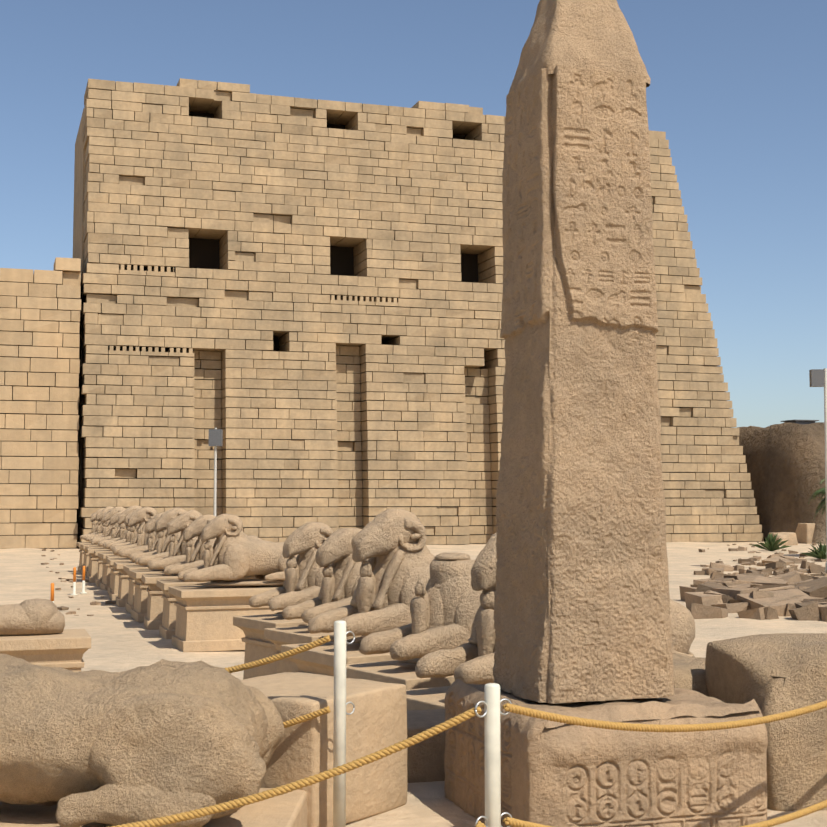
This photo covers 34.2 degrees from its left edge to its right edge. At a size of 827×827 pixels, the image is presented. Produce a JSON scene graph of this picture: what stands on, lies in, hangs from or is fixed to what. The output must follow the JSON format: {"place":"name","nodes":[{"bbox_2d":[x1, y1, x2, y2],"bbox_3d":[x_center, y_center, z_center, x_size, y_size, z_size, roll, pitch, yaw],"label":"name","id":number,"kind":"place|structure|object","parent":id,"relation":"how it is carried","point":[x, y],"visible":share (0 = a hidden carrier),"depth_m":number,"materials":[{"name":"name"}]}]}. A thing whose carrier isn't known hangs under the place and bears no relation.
{"place":"outdoors","nodes":[
{"label":"outdoors","id":0,"kind":"place"},
{"bbox_2d":[0,257,80,548],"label":"gate wall","id":1,"kind":"structure","parent":0,"point":[40,370],"depth_m":87.29,"materials":[{"name":"beige stone"}]},
{"bbox_2d":[0,538,826,679],"bbox_3d":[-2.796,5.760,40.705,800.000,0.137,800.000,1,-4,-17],"label":"ground","id":2,"kind":"structure","parent":0,"point":[122,640],"depth_m":40.50,"materials":[{"name":"beige sand"}]},
{"bbox_2d":[0,300,74,522],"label":"gate body","id":3,"kind":"structure","parent":2,"relation":"on","point":[34,495],"depth_m":89.15,"materials":[{"name":"brown stone"}]},
{"bbox_2d":[0,629,90,671],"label":"pedestal","id":4,"kind":"object","parent":2,"relation":"on","point":[67,649],"visible":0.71,"depth_m":18.13,"materials":[{"name":"beige stone"}]},
{"bbox_2d":[0,598,64,635],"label":"statue","id":5,"kind":"object","parent":4,"relation":"on","point":[36,616],"visible":1,"depth_m":18.36,"materials":[{"name":"beige stone"}]},
{"bbox_2d":[50,583,53,600],"bbox_3d":[-9.638,4.763,35.909,0.087,0.480,0.087,3,-5,-40],"label":"post","id":6,"kind":"object","parent":2,"relation":"on","point":[52,593],"visible":0.93,"depth_m":35.87,"materials":[{"name":"orange plastic"}]},
{"bbox_2d":[71,582,77,595],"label":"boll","id":7,"kind":"object","parent":2,"relation":"on","point":[74,589],"visible":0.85,"depth_m":44.24,"materials":[{"name":"white plastic"}]},
{"bbox_2d":[73,567,75,581],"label":"post","id":8,"kind":"object","parent":7,"relation":"on","point":[74,574],"visible":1,"depth_m":44.27,"materials":[{"name":"orange plastic"}]},
{"bbox_2d":[80,580,86,593],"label":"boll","id":9,"kind":"object","parent":2,"relation":"on","point":[83,587],"visible":0.9,"depth_m":44.98,"materials":[{"name":"white metal"}]},
{"bbox_2d":[82,566,84,579],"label":"post","id":10,"kind":"object","parent":9,"relation":"on","point":[83,573],"visible":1,"depth_m":45.01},
{"bbox_2d":[76,542,90,571],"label":"statue pedestal","id":11,"kind":"object","parent":2,"relation":"on","point":[81,561],"visible":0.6,"depth_m":58.12,"materials":[{"name":"beige stone"}]},
{"bbox_2d":[80,508,103,538],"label":"sphinx","id":12,"kind":"object","parent":11,"relation":"on","point":[94,524],"visible":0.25,"depth_m":58.62,"materials":[{"name":"beige stone"}]},
{"bbox_2d":[80,544,97,575],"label":"statue pedestal","id":13,"kind":"object","parent":2,"relation":"on","point":[86,558],"visible":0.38,"depth_m":55.60,"materials":[{"name":"beige stone"}]},
{"bbox_2d":[84,506,113,540],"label":"sphinx","id":14,"kind":"object","parent":13,"relation":"on","point":[100,524],"visible":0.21,"depth_m":56.33,"materials":[{"name":"beige stone"}]},
{"bbox_2d":[85,546,102,577],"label":"statue pedestal","id":15,"kind":"object","parent":2,"relation":"on","point":[89,569],"visible":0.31,"depth_m":53.94,"materials":[{"name":"beige stone"}]},
{"bbox_2d":[89,509,110,544],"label":"sphinx","id":16,"kind":"object","parent":15,"relation":"on","point":[91,538],"visible":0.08,"depth_m":54.06,"materials":[{"name":"beige stone"}]},
{"bbox_2d":[87,548,109,582],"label":"pedestal","id":17,"kind":"object","parent":2,"relation":"on","point":[94,568],"visible":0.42,"depth_m":51.04,"materials":[{"name":"beige stone"}]},
{"bbox_2d":[91,507,124,544],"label":"sphinx","id":18,"kind":"object","parent":17,"relation":"on","point":[109,514],"visible":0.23,"depth_m":51.74,"materials":[{"name":"beige stone"}]},
{"bbox_2d":[94,550,112,586],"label":"pedestal","id":19,"kind":"object","parent":2,"relation":"on","point":[98,580],"visible":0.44,"depth_m":48.77,"materials":[{"name":"beige stone"}]},
{"bbox_2d":[98,509,125,548],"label":"sphinx","id":20,"kind":"object","parent":19,"relation":"on","point":[115,532],"visible":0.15,"depth_m":49.45,"materials":[{"name":"beige stone"}]},
{"bbox_2d":[98,553,113,590],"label":"pedestal","id":21,"kind":"object","parent":2,"relation":"on","point":[105,583],"visible":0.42,"depth_m":46.51,"materials":[{"name":"beige stone"}]},
{"bbox_2d":[103,506,141,548],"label":"sphinx","id":22,"kind":"object","parent":21,"relation":"on","point":[120,522],"visible":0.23,"depth_m":47.11,"materials":[{"name":"beige stone"}]},
{"bbox_2d":[106,555,125,593],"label":"pedestal","id":23,"kind":"object","parent":2,"relation":"on","point":[110,566],"visible":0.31,"depth_m":44.59,"materials":[{"name":"beige stone"}]},
{"bbox_2d":[110,507,143,550],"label":"sphinx","id":24,"kind":"object","parent":23,"relation":"on","point":[128,532],"visible":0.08,"depth_m":44.85,"materials":[{"name":"beige stone"}]},
{"bbox_2d":[107,558,130,600],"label":"pedestal","id":25,"kind":"object","parent":2,"relation":"on","point":[113,593],"visible":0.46,"depth_m":41.78,"materials":[{"name":"beige stone"}]},
{"bbox_2d":[112,507,156,554],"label":"sphinx","id":26,"kind":"object","parent":25,"relation":"on","point":[141,516],"visible":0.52,"depth_m":42.52,"materials":[{"name":"beige stone"}]},
{"bbox_2d":[114,561,138,606],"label":"pedestal","id":27,"kind":"object","parent":2,"relation":"on","point":[122,597],"visible":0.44,"depth_m":39.48,"materials":[{"name":"beige stone"}]},
{"bbox_2d":[118,516,155,557],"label":"sphinx","id":28,"kind":"object","parent":27,"relation":"on","point":[142,541],"visible":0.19,"depth_m":40.20,"materials":[{"name":"beige stone"}]},
{"bbox_2d":[123,565,148,613],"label":"pedestal","id":29,"kind":"object","parent":2,"relation":"on","point":[129,605],"visible":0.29,"depth_m":37.56,"materials":[{"name":"beige stone"}]},
{"bbox_2d":[129,512,166,561],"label":"sphinx","id":30,"kind":"object","parent":29,"relation":"on","point":[152,539],"visible":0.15,"depth_m":37.88,"materials":[{"name":"beige stone"}]},
{"bbox_2d":[128,569,163,621],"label":"pedestal","id":31,"kind":"object","parent":2,"relation":"on","point":[138,612],"visible":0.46,"depth_m":34.84,"materials":[{"name":"beige stone"}]},
{"bbox_2d":[135,507,246,565],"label":"sphinx","id":32,"kind":"object","parent":31,"relation":"on","point":[165,518],"visible":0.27,"depth_m":35.56,"materials":[{"name":"beige stone"}]},
{"bbox_2d":[141,574,178,629],"bbox_3d":[-5.047,4.671,33.595,3.357,1.270,1.559,1,-4,-14],"label":"pedestal","id":33,"kind":"object","parent":2,"relation":"on","point":[153,619],"visible":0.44,"depth_m":32.63,"materials":[{"name":"beige stone"}]},
{"bbox_2d":[147,510,261,574],"bbox_3d":[-5.083,3.221,33.650,3.042,1.620,1.103,1,-4,-14],"label":"sphinx","id":34,"kind":"object","parent":33,"relation":"on","point":[181,523],"visible":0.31,"depth_m":33.32,"materials":[{"name":"beige stone"}]},
{"bbox_2d":[156,579,263,638],"bbox_3d":[-4.291,4.524,31.301,3.186,1.270,1.480,1,-4,-17],"label":"statue pedestal","id":35,"kind":"object","parent":2,"relation":"on","point":[167,628],"visible":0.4,"depth_m":30.37,"materials":[{"name":"beige stone"}]},
{"bbox_2d":[164,514,273,579],"bbox_3d":[-4.333,3.116,31.356,2.872,1.524,1.056,1,-4,-17],"label":"sphinx","id":36,"kind":"object","parent":35,"relation":"on","point":[196,550],"visible":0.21,"depth_m":31.01,"materials":[{"name":"beige stone"}]},
{"bbox_2d":[213,428,216,515],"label":"pole","id":37,"kind":"object","parent":2,"relation":"on","point":[215,471],"visible":0.25,"depth_m":40.25,"materials":[{"name":"grey metal"}]},
{"bbox_2d":[209,429,222,445],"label":"lamp head","id":38,"kind":"object","parent":37,"relation":"attached to","point":[215,437],"visible":0.93,"depth_m":40.23},
{"bbox_2d":[168,585,282,651],"bbox_3d":[-3.500,4.379,29.017,3.317,1.270,1.541,1,-4,-20],"label":"statue pedestal","id":39,"kind":"object","parent":2,"relation":"on","point":[204,618],"visible":0.5,"depth_m":28.14,"materials":[{"name":"beige stone"}]},
{"bbox_2d":[178,514,297,585],"bbox_3d":[-3.531,2.942,29.062,2.988,1.556,1.089,1,-4,-20],"label":"sphinx","id":40,"kind":"object","parent":39,"relation":"on","point":[233,554],"visible":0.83,"depth_m":28.70,"materials":[{"name":"beige stone"}]},
{"bbox_2d":[233,614,307,678],"bbox_3d":[-1.177,3.931,22.005,3.211,1.270,1.492,2,-4,-33],"label":"statue pedestal","id":41,"kind":"object","parent":2,"relation":"on","point":[258,646],"visible":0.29,"depth_m":21.25,"materials":[{"name":"beige stone"}]},
{"bbox_2d":[249,522,332,613],"bbox_3d":[-1.213,2.533,22.050,2.888,1.518,1.046,2,-4,-33],"label":"sphinx","id":42,"kind":"object","parent":41,"relation":"on","point":[304,576],"visible":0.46,"depth_m":21.51,"materials":[{"name":"beige stone"}]},
{"bbox_2d":[264,626,358,673],"bbox_3d":[-0.497,3.798,19.917,3.110,1.270,1.444,2,-4,-33],"label":"statue pedestal","id":43,"kind":"object","parent":2,"relation":"on","point":[278,637],"visible":0.1,"depth_m":19.27,"materials":[{"name":"beige stone"}]},
{"bbox_2d":[283,528,368,622],"bbox_3d":[-0.515,2.421,19.959,2.828,1.458,1.014,2,-4,-33],"label":"sphinx","id":44,"kind":"object","parent":43,"relation":"on","point":[341,573],"visible":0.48,"depth_m":19.44,"materials":[{"name":"beige stone"}]},
{"bbox_2d":[281,641,393,675],"bbox_3d":[0.263,3.660,17.749,3.650,1.270,1.696,2,-4,-33],"label":"statue pedestal","id":45,"kind":"object","parent":2,"relation":"on","point":[319,659],"visible":0.1,"depth_m":16.80,"materials":[{"name":"beige stone"}]},
{"bbox_2d":[308,509,474,643],"bbox_3d":[0.245,2.135,17.797,3.291,1.758,1.186,2,-4,-33],"label":"sphinx","id":46,"kind":"object","parent":45,"relation":"on","point":[394,549],"visible":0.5,"depth_m":17.19,"materials":[{"name":"beige stone"}]},
{"bbox_2d":[346,660,454,689],"bbox_3d":[0.847,3.522,15.579,3.211,1.270,1.492,2,-4,-33],"label":"pedestal","id":47,"kind":"object","parent":2,"relation":"on","point":[394,671],"visible":0.02,"depth_m":14.68,"materials":[{"name":"beige stone"}]},
{"bbox_2d":[359,552,482,663],"bbox_3d":[0.820,2.243,15.606,2.901,1.268,1.065,2,-4,-33],"label":"sphinx","id":48,"kind":"object","parent":47,"relation":"on","point":[444,609],"visible":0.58,"depth_m":15.07,"materials":[{"name":"beige stone"}]},
{"bbox_2d":[406,686,449,710],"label":"pedestal","id":49,"kind":"object","parent":2,"relation":"on","point":[426,698],"visible":0.02,"depth_m":12.80,"materials":[{"name":"beige stone"}]},
{"bbox_2d":[415,532,694,684],"bbox_3d":[1.508,1.938,13.483,3.040,1.598,1.100,2,-4,-33],"label":"sphinx","id":50,"kind":"object","parent":49,"relation":"on","point":[471,661],"visible":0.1,"depth_m":12.94,"materials":[{"name":"beige stone"}]},
{"bbox_2d":[41,543,826,615],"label":"debris","id":51,"kind":"object","parent":2,"relation":"on","point":[91,603],"visible":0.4,"depth_m":47.02,"materials":[{"name":"beige stone"}]},
{"bbox_2d":[679,546,826,621],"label":"rubble","id":52,"kind":"object","parent":2,"relation":"on","point":[793,591],"visible":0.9,"depth_m":40.16,"materials":[{"name":"beige stone"}]},
{"bbox_2d":[749,533,790,550],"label":"agave plant","id":53,"kind":"object","parent":2,"relation":"on","point":[771,544],"visible":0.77,"depth_m":81.62,"materials":[{"name":"green plant"}]},
{"bbox_2d":[723,422,825,543],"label":"mound","id":54,"kind":"object","parent":2,"relation":"on","point":[785,462],"visible":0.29,"depth_m":100.49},
{"bbox_2d":[781,420,818,423],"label":"shack","id":55,"kind":"structure","parent":54,"relation":"on","point":[802,421],"depth_m":106.07,"materials":[{"name":"grey metal"}]},
{"bbox_2d":[769,532,797,544],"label":"foot block","id":56,"kind":"structure","parent":2,"relation":"on","point":[791,537],"depth_m":92.92,"materials":[{"name":"beige stone"}]},
{"bbox_2d":[796,523,814,543],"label":"foot block","id":57,"kind":"structure","parent":2,"relation":"on","point":[804,533],"depth_m":96.00,"materials":[{"name":"beige stone"}]},
{"bbox_2d":[802,542,826,558],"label":"agave plant","id":58,"kind":"object","parent":2,"relation":"on","point":[819,552],"visible":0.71,"depth_m":70.53,"materials":[{"name":"green plant"}]},
{"bbox_2d":[808,479,825,518],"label":"palm","id":59,"kind":"object","parent":2,"relation":"on","point":[817,493],"visible":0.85,"depth_m":75.07,"materials":[{"name":"green plant"}]},
{"bbox_2d":[824,368,826,572],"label":"lamp","id":60,"kind":"object","parent":2,"relation":"on","point":[825,398],"visible":0.9,"depth_m":58.95,"materials":[{"name":"grey metal"}]},
{"bbox_2d":[809,369,823,386],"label":"lamp head","id":61,"kind":"object","parent":60,"relation":"attached to","point":[816,377],"visible":1,"depth_m":59.01},
{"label":"platform","id":62,"kind":"structure","parent":2,"relation":"on","visible":0},
{"bbox_2d":[0,788,306,826],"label":"pedestal","id":63,"kind":"object","parent":62,"relation":"on","point":[288,809],"visible":0.29,"depth_m":8.52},
{"bbox_2d":[0,654,284,826],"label":"sphinx","id":64,"kind":"object","parent":63,"relation":"on","point":[162,738],"visible":0.92,"depth_m":8.07,"materials":[{"name":"beige stone"}]},
{"bbox_2d":[241,672,407,826],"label":"stone pedestal","id":65,"kind":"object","parent":62,"relation":"on","point":[376,720],"depth_m":9.65,"materials":[{"name":"beige stone"}]},
{"bbox_2d":[333,620,345,826],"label":"post","id":66,"kind":"object","parent":62,"relation":"on","point":[339,781],"visible":1,"depth_m":9.12,"materials":[{"name":"metal"}]},
{"bbox_2d":[346,631,354,714],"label":"rope rings","id":67,"kind":"object","parent":66,"relation":"attached to","point":[347,632],"visible":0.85,"depth_m":9.22,"materials":[{"name":"silver metal"}]},
{"bbox_2d":[673,654,708,696],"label":"pedestal","id":68,"kind":"object","parent":62,"relation":"on","point":[689,673],"visible":0.06,"depth_m":11.17,"materials":[{"name":"beige stone"}]},
{"bbox_2d":[705,633,826,810],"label":"stone block","id":69,"kind":"structure","parent":62,"relation":"on","point":[772,674],"depth_m":10.11,"materials":[{"name":"beige stone"}]},
{"bbox_2d":[0,0,826,427],"label":"sky","id":70,"kind":"structure","parent":0,"point":[737,90],"materials":[{"name":"blue"}]},
{"bbox_2d":[78,78,763,544],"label":"pylon tower","id":71,"kind":"structure","parent":0,"point":[276,196],"depth_m":93.31,"materials":[{"name":"beige stone"}]},
{"bbox_2d":[73,109,728,541],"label":"tower body","id":72,"kind":"structure","parent":71,"relation":"attached to","point":[79,205],"depth_m":94.55,"materials":[{"name":"beige stone"}]},
{"bbox_2d":[407,709,445,782],"bbox_3d":[0.063,2.804,11.382,1.216,0.488,0.926,1,-4,-17],"label":"pedestal","id":73,"kind":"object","parent":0,"point":[425,761],"depth_m":10.95,"materials":[{"name":"beige stone"}]},
{"bbox_2d":[484,683,500,826],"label":"post","id":74,"kind":"object","parent":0,"point":[492,760],"visible":1,"depth_m":7.24,"materials":[{"name":"metal"}]},
{"bbox_2d":[475,698,511,826],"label":"rope rings","id":75,"kind":"object","parent":74,"relation":"attached to","point":[481,716],"visible":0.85,"depth_m":7.26,"materials":[{"name":"silver metal"}]},
{"bbox_2d":[108,705,481,826],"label":"rope","id":76,"kind":"object","parent":75,"relation":"attached to","point":[327,774],"visible":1,"depth_m":7.10,"materials":[{"name":"yellow fabric"}]},
{"bbox_2d":[475,821,483,826],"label":"rope","id":77,"kind":"object","parent":75,"relation":"attached to","point":[479,824],"visible":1,"depth_m":7.17,"materials":[{"name":"yellow fabric"}]},
{"bbox_2d":[502,700,826,732],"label":"rope","id":78,"kind":"object","parent":75,"relation":"attached to","point":[544,715],"visible":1,"depth_m":8.00,"materials":[{"name":"yellow fabric"}]},
{"bbox_2d":[503,799,826,826],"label":"rope","id":79,"kind":"object","parent":75,"relation":"attached to","point":[513,822],"visible":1,"depth_m":8.58,"materials":[{"name":"yellow fabric"}]},
{"bbox_2d":[346,781,826,826],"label":"ground","id":80,"kind":"structure","parent":0,"point":[428,804],"depth_m":9.81,"materials":[{"name":"beige sand"}]},
{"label":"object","id":81,"kind":"object","parent":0,"visible":0},
{"bbox_2d":[444,679,549,826],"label":"obelisk base side","id":82,"kind":"object","parent":81,"relation":"attached to","point":[464,767],"visible":0.77,"depth_m":9.60,"materials":[{"name":"beige stone"}]},
{"bbox_2d":[493,68,551,701],"bbox_3d":[0.797,-0.225,9.949,0.230,4.530,0.965,1,-4,-17],"label":"obelisk side face","id":83,"kind":"object","parent":81,"relation":"attached to","point":[521,618],"visible":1,"depth_m":9.88},
{"bbox_2d":[508,0,650,93],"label":"obelisk tip","id":84,"kind":"object","parent":83,"relation":"attached to","point":[590,33],"visible":0.62,"depth_m":9.95,"materials":[{"name":"beige stone"}]},
{"bbox_2d":[547,65,669,703],"bbox_3d":[1.374,-0.243,9.659,0.962,4.530,0.198,1,-4,-17],"label":"obelisk front face","id":85,"kind":"object","parent":81,"relation":"attached to","point":[607,636],"visible":1,"depth_m":9.65},
{"bbox_2d":[515,699,767,826],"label":"obelisk base","id":86,"kind":"object","parent":81,"relation":"attached to","point":[596,777],"visible":0.88,"depth_m":9.04,"materials":[{"name":"beige stone"}]},
{"bbox_2d":[467,684,758,727],"bbox_3d":[1.347,2.100,9.910,1.720,0.110,1.720,1,-4,-17],"label":"obelisk base top","id":87,"kind":"object","parent":86,"relation":"attached to","point":[716,707],"visible":0.46,"depth_m":9.37,"materials":[{"name":"beige stone"}]},
{"bbox_2d":[655,334,674,695],"bbox_3d":[1.671,-0.202,10.227,0.192,4.520,0.958,1,-4,-17],"label":"obelisk side face","id":88,"kind":"object","parent":81,"relation":"attached to","point":[668,619],"visible":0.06,"depth_m":9.73},
{"bbox_3d":[-3.427,2.214,9.852,0.086,1.450,0.086,1,-4,-17],"label":"post","id":89,"kind":"object","parent":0,"visible":0},
{"bbox_2d":[34,635,330,672],"bbox_3d":[-2.002,1.725,9.534,2.957,0.374,0.048,-1,-4,14],"label":"rope","id":90,"kind":"object","parent":89,"relation":"attached to","point":[283,655],"visible":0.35,"depth_m":9.26,"materials":[{"name":"fabric"}]},
{"bbox_2d":[283,706,330,727],"bbox_3d":[-2.002,2.199,9.503,2.958,0.365,0.048,-1,-4,14],"label":"rope","id":91,"kind":"object","parent":89,"relation":"attached to","point":[307,717],"visible":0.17,"depth_m":9.18,"materials":[{"name":"yellow fabric"}]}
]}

